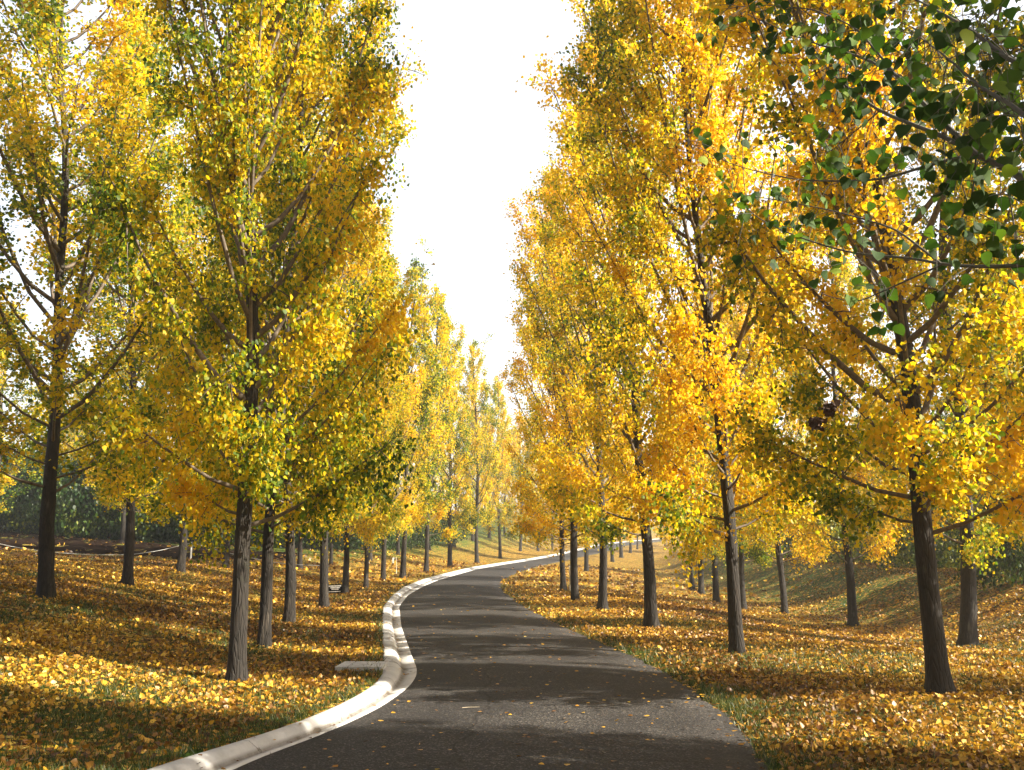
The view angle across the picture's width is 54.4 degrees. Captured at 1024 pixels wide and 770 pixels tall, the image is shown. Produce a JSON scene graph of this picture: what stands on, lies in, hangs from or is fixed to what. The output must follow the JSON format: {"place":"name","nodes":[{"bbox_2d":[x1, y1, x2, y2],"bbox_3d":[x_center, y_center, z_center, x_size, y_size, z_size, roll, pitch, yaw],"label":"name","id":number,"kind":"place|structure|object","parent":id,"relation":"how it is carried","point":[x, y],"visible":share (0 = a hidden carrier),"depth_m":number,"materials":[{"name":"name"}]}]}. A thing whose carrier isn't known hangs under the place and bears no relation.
{"place":"outdoors","nodes":[
{"label":"outdoors","id":0,"kind":"place"},
{"bbox_2d":[0,531,296,559],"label":"bare soil","id":1,"kind":"structure","parent":0,"point":[95,546],"depth_m":54.37,"materials":[{"name":"brown soil"}]},
{"bbox_2d":[21,453,115,538],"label":"shrub","id":2,"kind":"object","parent":1,"relation":"on","point":[37,496],"visible":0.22,"depth_m":67.22,"materials":[{"name":"green plant"}]},
{"bbox_2d":[234,538,767,769],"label":"driveway","id":3,"kind":"structure","parent":0,"point":[692,724],"depth_m":10.01,"materials":[{"name":"grey asphalt"}]},
{"bbox_2d":[0,512,1023,769],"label":"ground","id":4,"kind":"structure","parent":0,"point":[462,550],"depth_m":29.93,"materials":[{"name":"green plant"}]},
{"bbox_2d":[0,473,33,530],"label":"shrub","id":5,"kind":"object","parent":4,"relation":"on","point":[8,516],"visible":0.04,"depth_m":70.49,"materials":[{"name":"green plant"}]},
{"bbox_2d":[0,441,39,532],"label":"shrub","id":6,"kind":"object","parent":4,"relation":"on","point":[11,489],"visible":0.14,"depth_m":69.19,"materials":[{"name":"green plant"}]},
{"bbox_2d":[0,300,50,512],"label":"poplar tree","id":7,"kind":"object","parent":4,"relation":"on","point":[5,479],"visible":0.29,"depth_m":56.36,"materials":[{"name":"yellow plant"}]},
{"bbox_2d":[0,461,94,533],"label":"shrub","id":8,"kind":"object","parent":4,"relation":"on","point":[9,525],"visible":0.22,"depth_m":68.21,"materials":[{"name":"green plant"}]},
{"bbox_2d":[65,422,88,456],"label":"poplar tree","id":9,"kind":"object","parent":4,"relation":"on","point":[77,436],"depth_m":104.98,"materials":[{"name":"yellow plant"}]},
{"bbox_2d":[60,358,102,467],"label":"poplar tree","id":10,"kind":"object","parent":4,"relation":"on","point":[70,432],"visible":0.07,"depth_m":96.13,"materials":[{"name":"yellow plant"}]},
{"bbox_2d":[0,0,209,598],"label":"poplar tree","id":11,"kind":"object","parent":4,"relation":"on","point":[28,146],"visible":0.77,"depth_m":18.64,"materials":[{"name":"yellow plant"}]},
{"bbox_2d":[54,455,157,539],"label":"shrub","id":12,"kind":"object","parent":4,"relation":"on","point":[90,506],"visible":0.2,"depth_m":66.39,"materials":[{"name":"green plant"}]},
{"bbox_2d":[67,316,171,542],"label":"poplar tree","id":13,"kind":"object","parent":4,"relation":"on","point":[123,525],"visible":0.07,"depth_m":61.43,"materials":[{"name":"yellow plant"}]},
{"bbox_2d":[7,0,240,585],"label":"poplar tree","id":14,"kind":"object","parent":4,"relation":"on","point":[104,330],"visible":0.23,"depth_m":24.88,"materials":[{"name":"yellow plant"}]},
{"bbox_2d":[83,474,188,541],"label":"shrub","id":15,"kind":"object","parent":4,"relation":"on","point":[112,523],"visible":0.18,"depth_m":66.07,"materials":[{"name":"green plant"}]},
{"bbox_2d":[108,462,223,543],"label":"shrub","id":16,"kind":"object","parent":4,"relation":"on","point":[162,537],"visible":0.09,"depth_m":66.14,"materials":[{"name":"green plant"}]},
{"bbox_2d":[101,153,274,572],"bbox_3d":[-10.761,-1.008,33.571,5.746,14.869,5.948,0,-9,-4],"label":"poplar tree","id":17,"kind":"object","parent":4,"relation":"on","point":[181,562],"visible":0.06,"depth_m":32.91,"materials":[{"name":"yellow plant"}]},
{"bbox_2d":[158,463,254,545],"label":"shrub","id":18,"kind":"object","parent":4,"relation":"on","point":[177,522],"visible":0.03,"depth_m":66.42,"materials":[{"name":"green plant"}]},
{"bbox_2d":[180,256,281,567],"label":"poplar tree","id":19,"kind":"object","parent":4,"relation":"on","point":[226,557],"visible":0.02,"depth_m":39.11,"materials":[{"name":"yellow plant"}]},
{"bbox_2d":[194,517,297,546],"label":"shrub","id":20,"kind":"object","parent":4,"relation":"on","point":[234,537],"visible":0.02,"depth_m":67.07,"materials":[{"name":"green plant"}]},
{"bbox_2d":[61,0,434,681],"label":"poplar tree","id":21,"kind":"object","parent":4,"relation":"on","point":[227,176],"visible":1,"depth_m":11.72,"materials":[{"name":"yellow plant"}]},
{"bbox_2d":[232,308,307,527],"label":"poplar tree","id":22,"kind":"object","parent":4,"relation":"on","point":[269,456],"visible":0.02,"depth_m":44.13,"materials":[{"name":"yellow plant"}]},
{"bbox_2d":[231,527,313,548],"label":"shrub","id":23,"kind":"object","parent":4,"relation":"on","point":[283,544],"visible":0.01,"depth_m":68.27,"materials":[{"name":"green plant"}]},
{"bbox_2d":[142,0,428,647],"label":"poplar tree","id":24,"kind":"object","parent":4,"relation":"on","point":[286,168],"visible":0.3,"depth_m":15.50,"materials":[{"name":"yellow plant"}]},
{"bbox_2d":[188,30,390,622],"bbox_3d":[-4.718,-2.107,20.945,4.380,14.356,4.534,-2,-10,-8],"label":"poplar tree","id":25,"kind":"object","parent":4,"relation":"on","point":[289,613],"visible":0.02,"depth_m":20.64,"materials":[{"name":"yellow plant"}]},
{"bbox_2d":[278,405,318,569],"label":"poplar tree","id":26,"kind":"object","parent":4,"relation":"on","point":[299,557],"depth_m":45.18,"materials":[{"name":"plant"}]},
{"bbox_2d":[255,484,353,549],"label":"shrub","id":27,"kind":"object","parent":4,"relation":"on","point":[304,541],"visible":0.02,"depth_m":68.65,"materials":[{"name":"green plant"}]},
{"bbox_2d":[238,114,408,606],"bbox_3d":[-5.125,-0.925,27.227,4.320,14.142,4.470,7,-12,-37],"label":"poplar tree","id":28,"kind":"object","parent":4,"relation":"on","point":[323,595],"visible":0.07,"depth_m":27.17,"materials":[{"name":"yellow plant"}]},
{"bbox_2d":[294,523,363,550],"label":"shrub","id":29,"kind":"object","parent":4,"relation":"on","point":[351,542],"visible":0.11,"depth_m":69.30,"materials":[{"name":"green plant"}]},
{"bbox_2d":[328,584,341,600],"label":"notice sign","id":30,"kind":"object","parent":4,"relation":"on","point":[335,588],"visible":0.98,"depth_m":29.44,"materials":[{"name":"metal"}]},
{"bbox_2d":[329,529,341,563],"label":"poplar tree","id":31,"kind":"object","parent":4,"relation":"on","point":[331,553],"depth_m":51.99,"materials":[{"name":"plant"}]},
{"bbox_2d":[297,177,411,593],"bbox_3d":[-5.718,-0.204,34.917,4.565,15.243,4.400,1,-9,-4],"label":"poplar tree","id":32,"kind":"object","parent":4,"relation":"on","point":[361,529],"visible":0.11,"depth_m":34.38,"materials":[{"name":"yellow plant"}]},
{"bbox_2d":[335,661,388,671],"bbox_3d":[-1.935,3.682,12.860,0.607,0.154,0.600,0,-9,0],"label":"concrete drain strip","id":33,"kind":"object","parent":4,"relation":"on","point":[356,665],"visible":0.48,"depth_m":12.71,"materials":[{"name":"grey concrete"}]},
{"bbox_2d":[329,531,394,550],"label":"shrub","id":34,"kind":"object","parent":4,"relation":"on","point":[380,543],"visible":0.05,"depth_m":71.46,"materials":[{"name":"green plant"}]},
{"bbox_2d":[336,225,421,587],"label":"poplar tree","id":35,"kind":"object","parent":4,"relation":"on","point":[366,562],"visible":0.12,"depth_m":39.42,"materials":[{"name":"yellow plant"}]},
{"bbox_2d":[361,429,402,560],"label":"poplar tree","id":36,"kind":"object","parent":4,"relation":"on","point":[371,554],"depth_m":61.87,"materials":[{"name":"yellow plant"}]},
{"bbox_2d":[362,492,423,550],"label":"shrub","id":37,"kind":"object","parent":4,"relation":"on","point":[408,541],"visible":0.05,"depth_m":76.46,"materials":[{"name":"green plant"}]},
{"bbox_2d":[357,250,437,579],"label":"poplar tree","id":38,"kind":"object","parent":4,"relation":"on","point":[419,372],"visible":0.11,"depth_m":47.48,"materials":[{"name":"yellow plant"}]},
{"bbox_2d":[377,383,419,554],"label":"poplar tree","id":39,"kind":"object","parent":4,"relation":"on","point":[398,546],"visible":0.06,"depth_m":71.61,"materials":[{"name":"yellow plant"}]},
{"bbox_2d":[147,537,673,769],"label":"kerb","id":40,"kind":"structure","parent":4,"relation":"on","point":[393,679],"depth_m":9.82,"materials":[{"name":"concrete"}]},
{"bbox_2d":[370,235,458,577],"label":"poplar tree","id":41,"kind":"object","parent":4,"relation":"on","point":[420,321],"visible":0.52,"depth_m":50.59,"materials":[{"name":"yellow plant"}]},
{"bbox_2d":[392,519,444,547],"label":"shrub","id":42,"kind":"object","parent":4,"relation":"on","point":[432,538],"visible":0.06,"depth_m":80.45,"materials":[{"name":"green plant"}]},
{"bbox_2d":[400,401,447,549],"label":"poplar tree","id":43,"kind":"object","parent":4,"relation":"on","point":[442,472],"visible":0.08,"depth_m":82.33,"materials":[{"name":"yellow plant"}]},
{"bbox_2d":[409,438,447,505],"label":"poplar tree","id":44,"kind":"object","parent":4,"relation":"on","point":[436,477],"visible":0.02,"depth_m":127.64,"materials":[{"name":"yellow plant"}]},
{"bbox_2d":[395,283,473,570],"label":"poplar tree","id":45,"kind":"object","parent":4,"relation":"on","point":[448,498],"visible":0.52,"depth_m":58.26,"materials":[{"name":"yellow plant"}]},
{"bbox_2d":[419,499,470,545],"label":"shrub","id":46,"kind":"object","parent":4,"relation":"on","point":[444,523],"visible":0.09,"depth_m":87.59,"materials":[{"name":"green plant"}]},
{"bbox_2d":[417,303,485,565],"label":"poplar tree","id":47,"kind":"object","parent":4,"relation":"on","point":[464,505],"visible":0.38,"depth_m":67.12,"materials":[{"name":"yellow plant"}]},
{"bbox_2d":[437,390,476,546],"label":"poplar tree","id":48,"kind":"object","parent":4,"relation":"on","point":[469,479],"visible":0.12,"depth_m":90.85,"materials":[{"name":"yellow plant"}]},
{"bbox_2d":[458,404,493,541],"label":"poplar tree","id":49,"kind":"object","parent":4,"relation":"on","point":[474,492],"visible":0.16,"depth_m":100.50,"materials":[{"name":"yellow plant"}]},
{"bbox_2d":[451,330,501,562],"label":"poplar tree","id":50,"kind":"object","parent":4,"relation":"on","point":[472,381],"visible":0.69,"depth_m":76.94,"materials":[{"name":"yellow plant"}]},
{"bbox_2d":[465,451,500,509],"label":"poplar tree","id":51,"kind":"object","parent":4,"relation":"on","point":[486,492],"visible":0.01,"depth_m":148.87,"materials":[{"name":"yellow plant"}]},
{"bbox_2d":[471,419,501,538],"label":"poplar tree","id":52,"kind":"object","parent":4,"relation":"on","point":[489,533],"visible":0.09,"depth_m":108.64,"materials":[{"name":"yellow plant"}]},
{"bbox_2d":[475,375,520,558],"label":"poplar tree","id":53,"kind":"object","parent":4,"relation":"on","point":[504,462],"visible":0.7,"depth_m":88.35,"materials":[{"name":"yellow plant"}]},
{"bbox_2d":[493,416,521,535],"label":"poplar tree","id":54,"kind":"object","parent":4,"relation":"on","point":[501,498],"visible":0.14,"depth_m":118.25,"materials":[{"name":"yellow plant"}]},
{"bbox_2d":[0,529,1023,769],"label":"fallen leaves","id":55,"kind":"object","parent":4,"relation":"on","point":[843,747],"visible":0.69,"depth_m":13.41,"materials":[{"name":"yellow plant"}]},
{"bbox_2d":[502,425,523,528],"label":"poplar tree","id":56,"kind":"object","parent":4,"relation":"on","point":[515,474],"visible":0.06,"depth_m":127.78,"materials":[{"name":"yellow plant"}]},
{"bbox_2d":[501,410,540,550],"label":"poplar tree","id":57,"kind":"object","parent":4,"relation":"on","point":[518,440],"visible":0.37,"depth_m":106.42,"materials":[{"name":"yellow plant"}]},
{"bbox_2d":[515,459,546,520],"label":"poplar tree","id":58,"kind":"object","parent":4,"relation":"on","point":[535,484],"visible":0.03,"depth_m":134.29,"materials":[{"name":"yellow plant"}]},
{"bbox_2d":[518,418,556,550],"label":"poplar tree","id":59,"kind":"object","parent":4,"relation":"on","point":[537,549],"visible":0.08,"depth_m":112.01,"materials":[{"name":"yellow plant"}]},
{"bbox_2d":[544,436,555,548],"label":"poplar tree","id":60,"kind":"object","parent":4,"relation":"on","point":[550,518],"visible":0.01,"depth_m":122.44,"materials":[{"name":"yellow plant"}]},
{"bbox_2d":[496,245,608,589],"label":"poplar tree","id":61,"kind":"object","parent":4,"relation":"on","point":[562,534],"visible":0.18,"depth_m":40.38,"materials":[{"name":"yellow plant"}]},
{"bbox_2d":[497,158,644,599],"bbox_3d":[1.828,-0.340,33.280,4.763,15.243,4.941,-6,-10,22],"label":"poplar tree","id":62,"kind":"object","parent":4,"relation":"on","point":[525,233],"visible":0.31,"depth_m":32.82,"materials":[{"name":"yellow plant"}]},
{"bbox_2d":[551,359,615,570],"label":"poplar tree","id":63,"kind":"object","parent":4,"relation":"on","point":[586,560],"visible":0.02,"depth_m":63.58,"materials":[{"name":"yellow plant"}]},
{"bbox_2d":[503,74,676,608],"bbox_3d":[2.382,-1.334,28.511,5.116,15.651,4.877,-1,-10,6],"label":"poplar tree","id":64,"kind":"object","parent":4,"relation":"on","point":[573,442],"visible":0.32,"depth_m":27.87,"materials":[{"name":"yellow plant"}]},
{"bbox_2d":[589,402,631,561],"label":"poplar tree","id":65,"kind":"object","parent":4,"relation":"on","point":[611,558],"visible":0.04,"depth_m":86.37,"materials":[{"name":"yellow plant"}]},
{"bbox_2d":[613,414,637,557],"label":"poplar tree","id":66,"kind":"object","parent":4,"relation":"on","point":[621,548],"visible":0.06,"depth_m":97.46,"materials":[{"name":"yellow plant"}]},
{"bbox_2d":[515,0,745,627],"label":"poplar tree","id":67,"kind":"object","parent":4,"relation":"on","point":[598,289],"visible":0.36,"depth_m":21.49,"materials":[{"name":"yellow plant"}]},
{"bbox_2d":[617,450,645,552],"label":"poplar tree","id":68,"kind":"object","parent":4,"relation":"on","point":[630,547],"visible":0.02,"depth_m":113.03,"materials":[{"name":"yellow plant"}]},
{"bbox_2d":[653,520,670,545],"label":"poplar tree","id":69,"kind":"object","parent":4,"relation":"on","point":[659,534],"visible":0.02,"depth_m":155.97,"materials":[{"name":"yellow plant"}]},
{"bbox_2d":[649,336,719,589],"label":"poplar tree","id":70,"kind":"object","parent":4,"relation":"on","point":[691,577],"visible":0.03,"depth_m":50.38,"materials":[{"name":"yellow plant"}]},
{"bbox_2d":[649,310,725,593],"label":"poplar tree","id":71,"kind":"object","parent":4,"relation":"on","point":[701,589],"depth_m":47.12,"materials":[{"name":"yellow plant"}]},
{"bbox_2d":[663,272,753,602],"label":"poplar tree","id":72,"kind":"object","parent":4,"relation":"on","point":[715,586],"visible":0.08,"depth_m":40.04,"materials":[{"name":"yellow plant"}]},
{"bbox_2d":[554,0,869,652],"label":"poplar tree","id":73,"kind":"object","parent":4,"relation":"on","point":[685,46],"visible":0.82,"depth_m":16.32,"materials":[{"name":"yellow plant"}]},
{"bbox_2d":[681,257,788,608],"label":"poplar tree","id":74,"kind":"object","parent":4,"relation":"on","point":[741,572],"visible":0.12,"depth_m":36.46,"materials":[{"name":"yellow plant"}]},
{"bbox_2d":[712,255,837,613],"bbox_3d":[8.971,1.205,34.786,4.224,13.718,4.382,-10,-13,41],"label":"poplar tree","id":75,"kind":"object","parent":4,"relation":"on","point":[758,551],"visible":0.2,"depth_m":34.24,"materials":[{"name":"yellow plant"}]},
{"bbox_2d":[738,513,821,557],"bbox_3d":[16.797,9.193,63.057,6.008,4.110,5.831,-4,-10,23],"label":"shrub","id":76,"kind":"object","parent":4,"relation":"on","point":[788,544],"visible":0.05,"depth_m":61.90,"materials":[{"name":"green plant"}]},
{"bbox_2d":[790,400,831,526],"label":"poplar tree","id":77,"kind":"object","parent":4,"relation":"on","point":[809,444],"visible":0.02,"depth_m":66.41,"materials":[{"name":"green plant"}]},
{"bbox_2d":[774,196,908,625],"bbox_3d":[9.581,0.148,29.687,4.322,14.141,4.535,-5,-11,29],"label":"poplar tree","id":78,"kind":"object","parent":4,"relation":"on","point":[845,276],"visible":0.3,"depth_m":29.16,"materials":[{"name":"yellow plant"}]},
{"bbox_2d":[678,0,1023,694],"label":"poplar tree","id":79,"kind":"object","parent":4,"relation":"on","point":[904,429],"visible":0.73,"depth_m":11.60,"materials":[{"name":"yellow plant"}]},
{"bbox_2d":[684,0,1023,336],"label":"poplar tree","id":80,"kind":"object","parent":4,"relation":"on","point":[974,144],"visible":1,"depth_m":4.32,"materials":[{"name":"green plant"}]},
{"bbox_2d":[806,500,908,563],"bbox_3d":[18.120,7.611,51.403,5.869,3.716,5.923,-4,-10,25],"label":"shrub","id":81,"kind":"object","parent":4,"relation":"on","point":[834,534],"visible":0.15,"depth_m":50.44,"materials":[{"name":"green plant"}]},
{"bbox_2d":[844,415,880,501],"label":"poplar tree","id":82,"kind":"object","parent":4,"relation":"on","point":[861,473],"visible":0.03,"depth_m":63.03,"materials":[{"name":"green plant"}]},
{"bbox_2d":[841,400,896,492],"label":"poplar tree","id":83,"kind":"object","parent":4,"relation":"on","point":[852,418],"visible":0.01,"depth_m":72.23,"materials":[{"name":"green plant"}]},
{"bbox_2d":[866,415,907,501],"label":"poplar tree","id":84,"kind":"object","parent":4,"relation":"on","point":[884,473],"visible":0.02,"depth_m":58.95,"materials":[{"name":"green plant"}]},
{"bbox_2d":[856,497,960,568],"bbox_3d":[17.537,6.160,41.578,5.591,3.654,5.445,2,-10,-15],"label":"shrub","id":85,"kind":"object","parent":4,"relation":"on","point":[941,546],"visible":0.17,"depth_m":40.78,"materials":[{"name":"green plant"}]},
{"bbox_2d":[875,524,954,566],"bbox_3d":[20.348,6.618,46.611,5.831,4.384,6.008,4,-10,-22],"label":"shrub","id":86,"kind":"object","parent":4,"relation":"on","point":[913,555],"visible":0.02,"depth_m":46.29,"materials":[{"name":"green plant"}]},
{"bbox_2d":[852,0,1023,646],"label":"poplar tree","id":87,"kind":"object","parent":4,"relation":"on","point":[972,548],"visible":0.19,"depth_m":21.02,"materials":[{"name":"yellow plant"}]},
{"bbox_2d":[921,392,971,492],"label":"poplar tree","id":88,"kind":"object","parent":4,"relation":"on","point":[950,411],"visible":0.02,"depth_m":47.61,"materials":[{"name":"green plant"}]},
{"bbox_2d":[929,332,1019,567],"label":"poplar tree","id":89,"kind":"object","parent":4,"relation":"on","point":[945,415],"visible":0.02,"depth_m":38.17,"materials":[{"name":"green plant"}]},
{"bbox_2d":[934,399,1023,535],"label":"poplar tree","id":90,"kind":"object","parent":4,"relation":"on","point":[955,529],"visible":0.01,"depth_m":37.68,"materials":[{"name":"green plant"}]},
{"bbox_2d":[945,481,1017,570],"bbox_3d":[19.084,5.218,36.732,5.634,3.981,5.686,8,-13,-42],"label":"shrub","id":91,"kind":"object","parent":4,"relation":"on","point":[952,535],"visible":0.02,"depth_m":36.88,"materials":[{"name":"green plant"}]},
{"bbox_2d":[941,250,1023,584],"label":"poplar tree","id":92,"kind":"object","parent":4,"relation":"on","point":[979,506],"visible":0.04,"depth_m":27.33,"materials":[{"name":"yellow plant"}]},
{"bbox_2d":[949,488,1023,591],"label":"shrub","id":93,"kind":"object","parent":4,"relation":"on","point":[1008,566],"visible":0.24,"depth_m":26.84,"materials":[{"name":"green plant"}]},
{"bbox_2d":[960,490,1020,574],"bbox_3d":[17.564,4.766,32.977,5.407,3.562,5.248,0,-9,0],"label":"shrub","id":94,"kind":"object","parent":4,"relation":"on","point":[997,557],"visible":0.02,"depth_m":32.51,"materials":[{"name":"green plant"}]},
{"label":"rope post","id":95,"kind":"object","parent":4,"relation":"on","visible":0},
{"bbox_2d":[1,543,189,554],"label":"rope","id":96,"kind":"object","parent":95,"relation":"attached to","point":[91,554],"visible":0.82,"depth_m":40.56,"materials":[{"name":"fabric"}]},
{"bbox_2d":[197,544,319,565],"bbox_3d":[-9.900,6.909,40.780,8.509,0.925,1.504,-7,-12,35],"label":"rope","id":97,"kind":"object","parent":95,"relation":"attached to","point":[275,562],"visible":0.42,"depth_m":40.87,"materials":[{"name":"fabric"}]},
{"bbox_2d":[0,0,1023,520],"label":"sky","id":98,"kind":"structure","parent":0,"point":[478,142],"materials":[{"name":"white"}]}
]}

